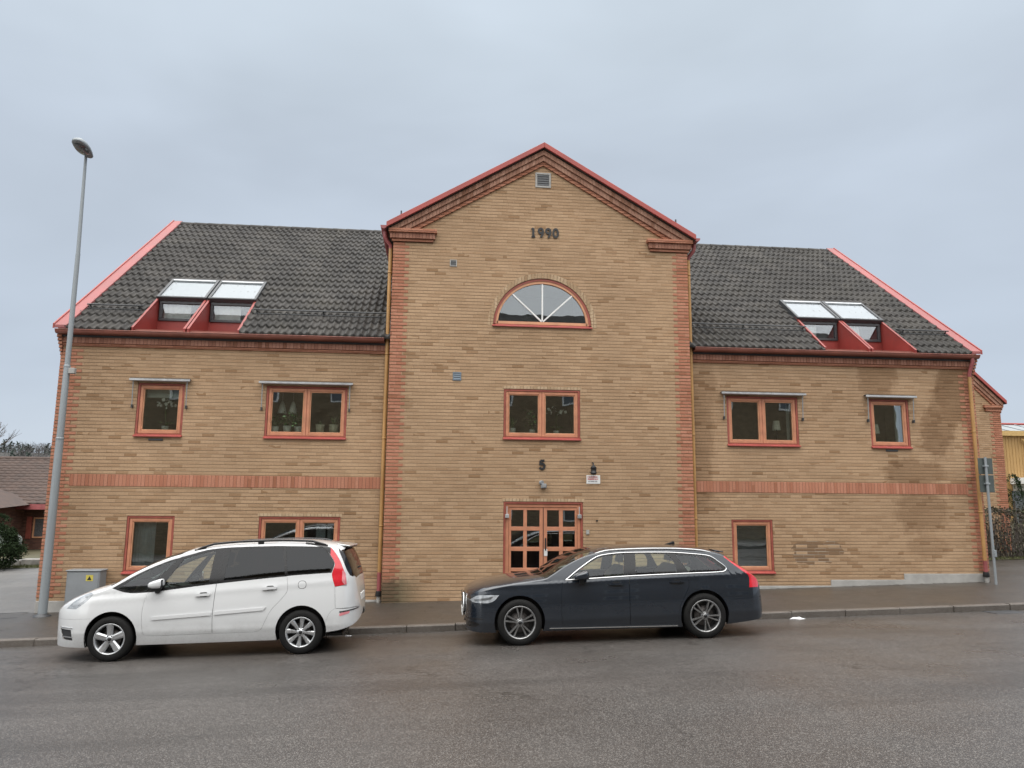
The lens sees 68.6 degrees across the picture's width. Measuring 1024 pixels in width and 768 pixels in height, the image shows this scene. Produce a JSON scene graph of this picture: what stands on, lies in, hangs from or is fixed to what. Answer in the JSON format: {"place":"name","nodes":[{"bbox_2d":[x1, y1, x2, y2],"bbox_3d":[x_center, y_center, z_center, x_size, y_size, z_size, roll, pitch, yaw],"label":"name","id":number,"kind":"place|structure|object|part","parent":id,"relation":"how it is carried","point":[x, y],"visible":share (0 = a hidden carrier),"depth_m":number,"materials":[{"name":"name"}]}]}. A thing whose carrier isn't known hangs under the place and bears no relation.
{"place":"outdoors","nodes":[
{"label":"outdoors","id":0,"kind":"place"},
{"bbox_2d":[0,568,38,613],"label":"driveway","id":1,"kind":"structure","parent":0,"point":[18,588],"depth_m":19.82,"materials":[{"name":"grey concrete"}]},
{"bbox_2d":[0,452,49,456],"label":"hill","id":2,"kind":"structure","parent":0,"point":[6,454],"depth_m":233.76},
{"bbox_2d":[0,439,50,456],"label":"pine wood","id":3,"kind":"object","parent":2,"relation":"on","point":[12,451],"visible":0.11,"depth_m":239.81,"materials":[{"name":"plant"}]},
{"bbox_2d":[0,441,51,456],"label":"bare wood","id":4,"kind":"object","parent":2,"relation":"on","point":[39,450],"visible":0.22,"depth_m":236.83,"materials":[{"name":"grey plant"}]},
{"bbox_2d":[0,610,1023,767],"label":"road","id":5,"kind":"structure","parent":0,"point":[934,690],"depth_m":8.22,"materials":[{"name":"grey asphalt"}]},
{"bbox_2d":[57,537,364,661],"bbox_3d":[-4.710,3.367,12.060,4.599,1.689,2.070,0,-10,-6],"label":"parked car","id":6,"kind":"object","parent":5,"relation":"on","point":[300,595],"visible":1,"depth_m":11.25,"materials":[{"name":"white paint"}]},
{"bbox_3d":[-4.919,3.086,11.209,1.090,1.255,0.343,0,-10,-6],"label":"door","id":7,"kind":"part","parent":6,"relation":"part of","materials":[{"name":"white paint"}]},
{"bbox_3d":[-5.084,3.398,12.900,1.090,1.255,0.343,0,-10,-6],"label":"door","id":8,"kind":"part","parent":6,"relation":"part of","materials":[{"name":"clear glass"}]},
{"bbox_3d":[-3.929,3.088,11.359,1.072,1.252,0.237,0,-10,-6],"label":"door","id":9,"kind":"part","parent":6,"relation":"part of","materials":[{"name":"white paint"}]},
{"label":"quarter window","id":10,"kind":"part","parent":6,"relation":"part of","materials":[{"name":"black glass"}]},
{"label":"rear window","id":11,"kind":"part","parent":6,"relation":"part of","materials":[{"name":"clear glass"}]},
{"bbox_2d":[0,602,1023,647],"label":"kerb","id":12,"kind":"structure","parent":5,"relation":"on","point":[52,641],"depth_m":13.96,"materials":[{"name":"concrete"}]},
{"bbox_2d":[461,541,761,645],"bbox_3d":[1.616,3.442,12.683,4.930,1.481,2.150,0,-10,-6],"label":"parked car","id":13,"kind":"object","parent":5,"relation":"on","point":[705,593],"visible":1,"depth_m":11.82,"materials":[{"name":"blue paint"}]},
{"bbox_3d":[1.174,3.546,13.551,1.172,1.106,0.330,0,-10,-6],"label":"door","id":14,"kind":"part","parent":13,"relation":"part of","materials":[{"name":"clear glass"}]},
{"bbox_3d":[1.347,3.217,11.769,1.172,1.106,0.330,0,-10,-6],"label":"door","id":15,"kind":"part","parent":13,"relation":"part of","materials":[{"name":"blue paint"}]},
{"bbox_3d":[2.163,3.537,13.584,0.967,1.118,0.167,1,-9,-5],"label":"door","id":16,"kind":"part","parent":13,"relation":"part of","materials":[{"name":"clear glass"}]},
{"bbox_3d":[2.321,3.223,11.930,0.978,1.104,0.196,0,-10,-6],"label":"door","id":17,"kind":"part","parent":13,"relation":"part of","materials":[{"name":"blue paint"}]},
{"bbox_2d":[982,610,1023,613],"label":"drain cover","id":18,"kind":"object","parent":5,"relation":"on","point":[1005,612],"visible":1,"depth_m":14.03,"materials":[{"name":"grey metal"}]},
{"bbox_2d":[0,580,1023,638],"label":"pavement","id":19,"kind":"structure","parent":0,"point":[25,625],"depth_m":15.17,"materials":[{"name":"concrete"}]},
{"bbox_2d":[33,138,92,617],"bbox_3d":[-9.340,-0.300,15.579,0.350,9.993,0.780,1,-9,-5],"label":"street lamp","id":20,"kind":"object","parent":19,"relation":"on","point":[81,146],"visible":1,"depth_m":15.57,"materials":[{"name":"metal"}]},
{"bbox_2d":[64,569,107,604],"bbox_3d":[-8.787,4.271,15.461,0.690,0.887,0.350,1,-9,-5],"label":"utility cabinet","id":21,"kind":"object","parent":19,"relation":"on","point":[79,582],"visible":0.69,"depth_m":15.34,"materials":[{"name":"grey metal"}]},
{"bbox_3d":[-8.772,4.237,15.306,0.600,0.747,0.007,1,-9,-5],"label":"door","id":22,"kind":"part","parent":21,"relation":"part of","materials":[{"name":"grey paint"}]},
{"bbox_2d":[977,457,997,584],"bbox_3d":[11.044,3.159,17.296,0.360,2.937,0.105,1,-9,-5],"label":"sign post","id":23,"kind":"object","parent":19,"relation":"on","point":[986,480],"visible":0.89,"depth_m":17.44,"materials":[{"name":"metal"}]},
{"bbox_2d":[0,0,1023,452],"label":"sky","id":24,"kind":"structure","parent":0,"point":[888,135],"materials":[{"name":"grey"}]},
{"bbox_2d":[1,524,1023,613],"bbox_3d":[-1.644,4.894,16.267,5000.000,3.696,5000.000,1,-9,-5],"label":"ground","id":25,"kind":"structure","parent":0,"point":[35,553],"depth_m":35.03,"materials":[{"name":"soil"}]},
{"bbox_2d":[0,422,17,445],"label":"bare tree","id":26,"kind":"object","parent":25,"relation":"on","point":[9,438],"visible":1,"depth_m":41.52,"materials":[{"name":"brown plant"}]},
{"bbox_2d":[0,530,22,547],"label":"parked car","id":27,"kind":"object","parent":25,"relation":"on","point":[19,539],"visible":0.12,"depth_m":35.01,"materials":[{"name":"grey paint"}]},
{"bbox_2d":[0,513,27,570],"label":"evergreen shrub","id":28,"kind":"object","parent":25,"relation":"on","point":[12,550],"visible":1,"depth_m":26.30,"materials":[{"name":"green plant"}]},
{"bbox_2d":[1,558,39,565],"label":"wall","id":29,"kind":"structure","parent":25,"relation":"on","point":[31,561],"depth_m":27.58,"materials":[{"name":"grey stone"}]},
{"bbox_2d":[0,456,49,549],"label":"house","id":30,"kind":"structure","parent":25,"relation":"on","point":[23,485],"depth_m":39.44,"materials":[{"name":"red brick"}]},
{"bbox_2d":[32,517,43,537],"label":"window","id":31,"kind":"structure","parent":30,"relation":"in","point":[37,531],"depth_m":39.17,"materials":[{"name":"brown wood"}]},
{"bbox_2d":[34,142,989,612],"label":"brick building","id":32,"kind":"structure","parent":25,"relation":"on","point":[674,370],"depth_m":17.24,"materials":[{"name":"brick"}]},
{"bbox_2d":[121,516,174,573],"bbox_3d":[-7.708,3.429,16.054,1.020,1.208,0.415,1,-9,-5],"label":"window","id":33,"kind":"structure","parent":32,"relation":"in","point":[127,568],"depth_m":15.95,"materials":[{"name":"orange paint"}]},
{"bbox_2d":[132,383,184,436],"bbox_3d":[-7.679,0.588,16.492,1.030,1.178,0.415,1,-9,-5],"label":"window","id":34,"kind":"structure","parent":32,"relation":"in","point":[139,431],"depth_m":16.36,"materials":[{"name":"orange paint"}]},
{"bbox_2d":[157,398,176,429],"bbox_3d":[-7.599,0.680,16.538,0.444,0.737,0.185,1,-9,-5],"label":"potted plant","id":35,"kind":"object","parent":32,"relation":"on","point":[165,427],"visible":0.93,"depth_m":16.53,"materials":[{"name":"green plant"}]},
{"bbox_2d":[272,414,284,431],"bbox_3d":[-5.279,0.880,16.738,0.502,0.442,0.460,1,-9,-5],"label":"potted plant","id":36,"kind":"object","parent":32,"relation":"on","point":[275,428],"visible":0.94,"depth_m":16.68,"materials":[{"name":"green plant"}]},
{"bbox_2d":[278,401,286,413],"bbox_3d":[-5.238,0.066,17.214,0.210,1.230,0.207,1,-9,-5],"label":"pendant lamp","id":37,"kind":"object","parent":32,"relation":"hanging from","point":[282,409],"visible":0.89,"depth_m":17.09,"materials":[{"name":"white paint"}]},
{"bbox_2d":[273,411,297,431],"bbox_3d":[-5.048,0.853,16.764,0.554,0.508,0.399,1,-9,-5],"label":"potted plant","id":38,"kind":"object","parent":32,"relation":"on","point":[287,427],"visible":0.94,"depth_m":16.70,"materials":[{"name":"green plant"}]},
{"bbox_2d":[288,397,296,413],"bbox_3d":[-4.999,0.071,17.237,0.210,1.230,0.207,1,-9,-5],"label":"pendant lamp","id":39,"kind":"object","parent":32,"relation":"hanging from","point":[293,409],"visible":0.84,"depth_m":17.11,"materials":[{"name":"white paint"}]},
{"bbox_2d":[291,412,301,431],"bbox_3d":[-4.785,0.870,16.779,0.385,0.483,0.415,9,-12,-44],"label":"potted plant","id":40,"kind":"object","parent":32,"relation":"on","point":[297,428],"visible":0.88,"depth_m":16.72,"materials":[{"name":"green plant"}]},
{"bbox_2d":[258,513,341,540],"bbox_3d":[-4.618,3.466,16.350,1.790,1.279,0.415,1,-9,-5],"label":"window","id":41,"kind":"structure","parent":32,"relation":"in","point":[264,518],"depth_m":16.29,"materials":[{"name":"orange paint"}]},
{"bbox_2d":[263,386,347,439],"bbox_3d":[-4.573,0.660,16.784,1.810,1.178,0.415,1,-9,-5],"label":"window","id":42,"kind":"structure","parent":32,"relation":"in","point":[307,396],"depth_m":16.66,"materials":[{"name":"orange paint"}]},
{"bbox_2d":[316,422,324,431],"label":"potted plant","id":43,"kind":"object","parent":32,"relation":"on","point":[319,426],"visible":0.88,"depth_m":16.73,"materials":[{"name":"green plant"}]},
{"bbox_2d":[329,416,338,432],"bbox_3d":[-3.984,0.887,16.855,0.250,0.486,0.217,1,-9,-5],"label":"potted plant","id":44,"kind":"object","parent":32,"relation":"on","point":[333,427],"visible":0.85,"depth_m":16.78,"materials":[{"name":"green plant"}]},
{"bbox_2d":[509,417,516,432],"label":"potted plant","id":45,"kind":"object","parent":32,"relation":"on","point":[512,429],"visible":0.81,"depth_m":16.95,"materials":[{"name":"green plant"}]},
{"bbox_2d":[515,310,539,321],"bbox_3d":[0.364,-1.533,17.478,0.516,0.418,0.389,7,-11,-34],"label":"potted plant","id":46,"kind":"object","parent":32,"relation":"on","point":[526,317],"visible":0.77,"depth_m":17.44,"materials":[{"name":"green plant"}]},
{"bbox_2d":[523,410,537,432],"bbox_3d":[0.476,0.866,17.052,0.399,0.575,0.348,4,-10,-24],"label":"potted plant","id":47,"kind":"object","parent":32,"relation":"on","point":[532,422],"visible":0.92,"depth_m":17.02,"materials":[{"name":"green plant"}]},
{"bbox_2d":[502,386,580,440],"bbox_3d":[0.662,0.681,17.038,1.800,1.214,0.415,1,-9,-5],"label":"window","id":48,"kind":"structure","parent":32,"relation":"in","point":[512,390],"depth_m":16.92,"materials":[{"name":"orange paint"}]},
{"bbox_2d":[488,273,596,328],"bbox_3d":[0.687,-1.893,17.467,2.600,1.292,0.470,1,-9,-5],"label":"window","id":49,"kind":"structure","parent":32,"relation":"in","point":[587,325],"depth_m":17.31,"materials":[{"name":"red paint"}]},
{"bbox_2d":[502,498,583,573],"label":"door","id":50,"kind":"structure","parent":32,"relation":"in","point":[534,533],"depth_m":16.63,"materials":[{"name":"orange paint"}]},
{"bbox_2d":[546,406,566,432],"bbox_3d":[0.998,0.839,17.091,0.493,0.650,0.199,1,-9,-5],"label":"potted plant","id":51,"kind":"object","parent":32,"relation":"on","point":[560,427],"visible":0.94,"depth_m":17.08,"materials":[{"name":"green plant"}]},
{"bbox_2d":[586,475,599,483],"bbox_3d":[1.815,2.132,16.764,0.310,0.190,0.016,1,-9,-5],"label":"wall sign","id":52,"kind":"object","parent":32,"relation":"attached to","point":[592,479],"visible":1,"depth_m":16.76,"materials":[{"name":"white paint"}]},
{"bbox_2d":[731,519,775,573],"bbox_3d":[5.490,3.736,17.295,1.020,1.208,0.415,1,-9,-5],"label":"window","id":53,"kind":"structure","parent":32,"relation":"in","point":[769,569],"depth_m":17.19,"materials":[{"name":"orange paint"}]},
{"bbox_2d":[726,396,800,446],"bbox_3d":[5.873,0.903,17.767,1.780,1.178,0.415,1,-9,-5],"label":"window","id":54,"kind":"structure","parent":32,"relation":"in","point":[762,441],"depth_m":17.65,"materials":[{"name":"orange paint"}]},
{"bbox_2d":[772,421,780,439],"bbox_3d":[6.307,1.132,17.903,0.200,0.500,0.200,1,-9,-5],"label":"table lamp","id":55,"kind":"object","parent":32,"relation":"on","point":[776,426],"visible":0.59,"depth_m":17.86,"materials":[{"name":"grey metal"}]},
{"bbox_2d":[875,424,879,435],"bbox_3d":[8.775,1.209,18.133,0.200,0.460,0.200,1,-9,-5],"label":"table lamp","id":56,"kind":"object","parent":32,"relation":"on","point":[877,431],"visible":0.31,"depth_m":18.08,"materials":[{"name":"white fabric"}]},
{"bbox_2d":[869,399,912,448],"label":"window","id":57,"kind":"structure","parent":32,"relation":"in","point":[906,444],"depth_m":17.95,"materials":[{"name":"red paint"}]},
{"bbox_2d":[973,372,1011,551],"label":"annex building","id":58,"kind":"structure","parent":25,"relation":"on","point":[990,401],"depth_m":26.68,"materials":[{"name":"yellow brick"}]},
{"bbox_2d":[1007,473,1023,542],"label":"evergreen shrub","id":59,"kind":"object","parent":25,"relation":"on","point":[1017,482],"visible":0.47,"depth_m":30.96,"materials":[{"name":"green plant"}]},
{"bbox_2d":[988,560,1023,580],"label":"side street","id":60,"kind":"structure","parent":0,"point":[1009,570],"depth_m":19.86,"materials":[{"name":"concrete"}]},
{"bbox_2d":[988,555,1023,559],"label":"grass","id":61,"kind":"structure","parent":0,"point":[1005,557],"depth_m":22.92,"materials":[{"name":"green plant"}]},
{"bbox_2d":[1001,423,1023,522],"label":"wooden building","id":62,"kind":"structure","parent":0,"point":[1013,438],"depth_m":50.14,"materials":[{"name":"wood"}]},
{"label":"verge","id":63,"kind":"structure","parent":0,"visible":0},
{"bbox_2d":[1,563,39,568],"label":"grass","id":64,"kind":"structure","parent":63,"relation":"on","point":[23,565],"depth_m":26.92,"materials":[{"name":"green plant"}]},
{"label":"verge","id":65,"kind":"structure","parent":0,"visible":0},
{"bbox_2d":[984,505,1023,557],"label":"hedge","id":66,"kind":"object","parent":65,"relation":"on","point":[1019,550],"visible":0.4,"depth_m":23.32,"materials":[{"name":"brown plant"}]}
]}

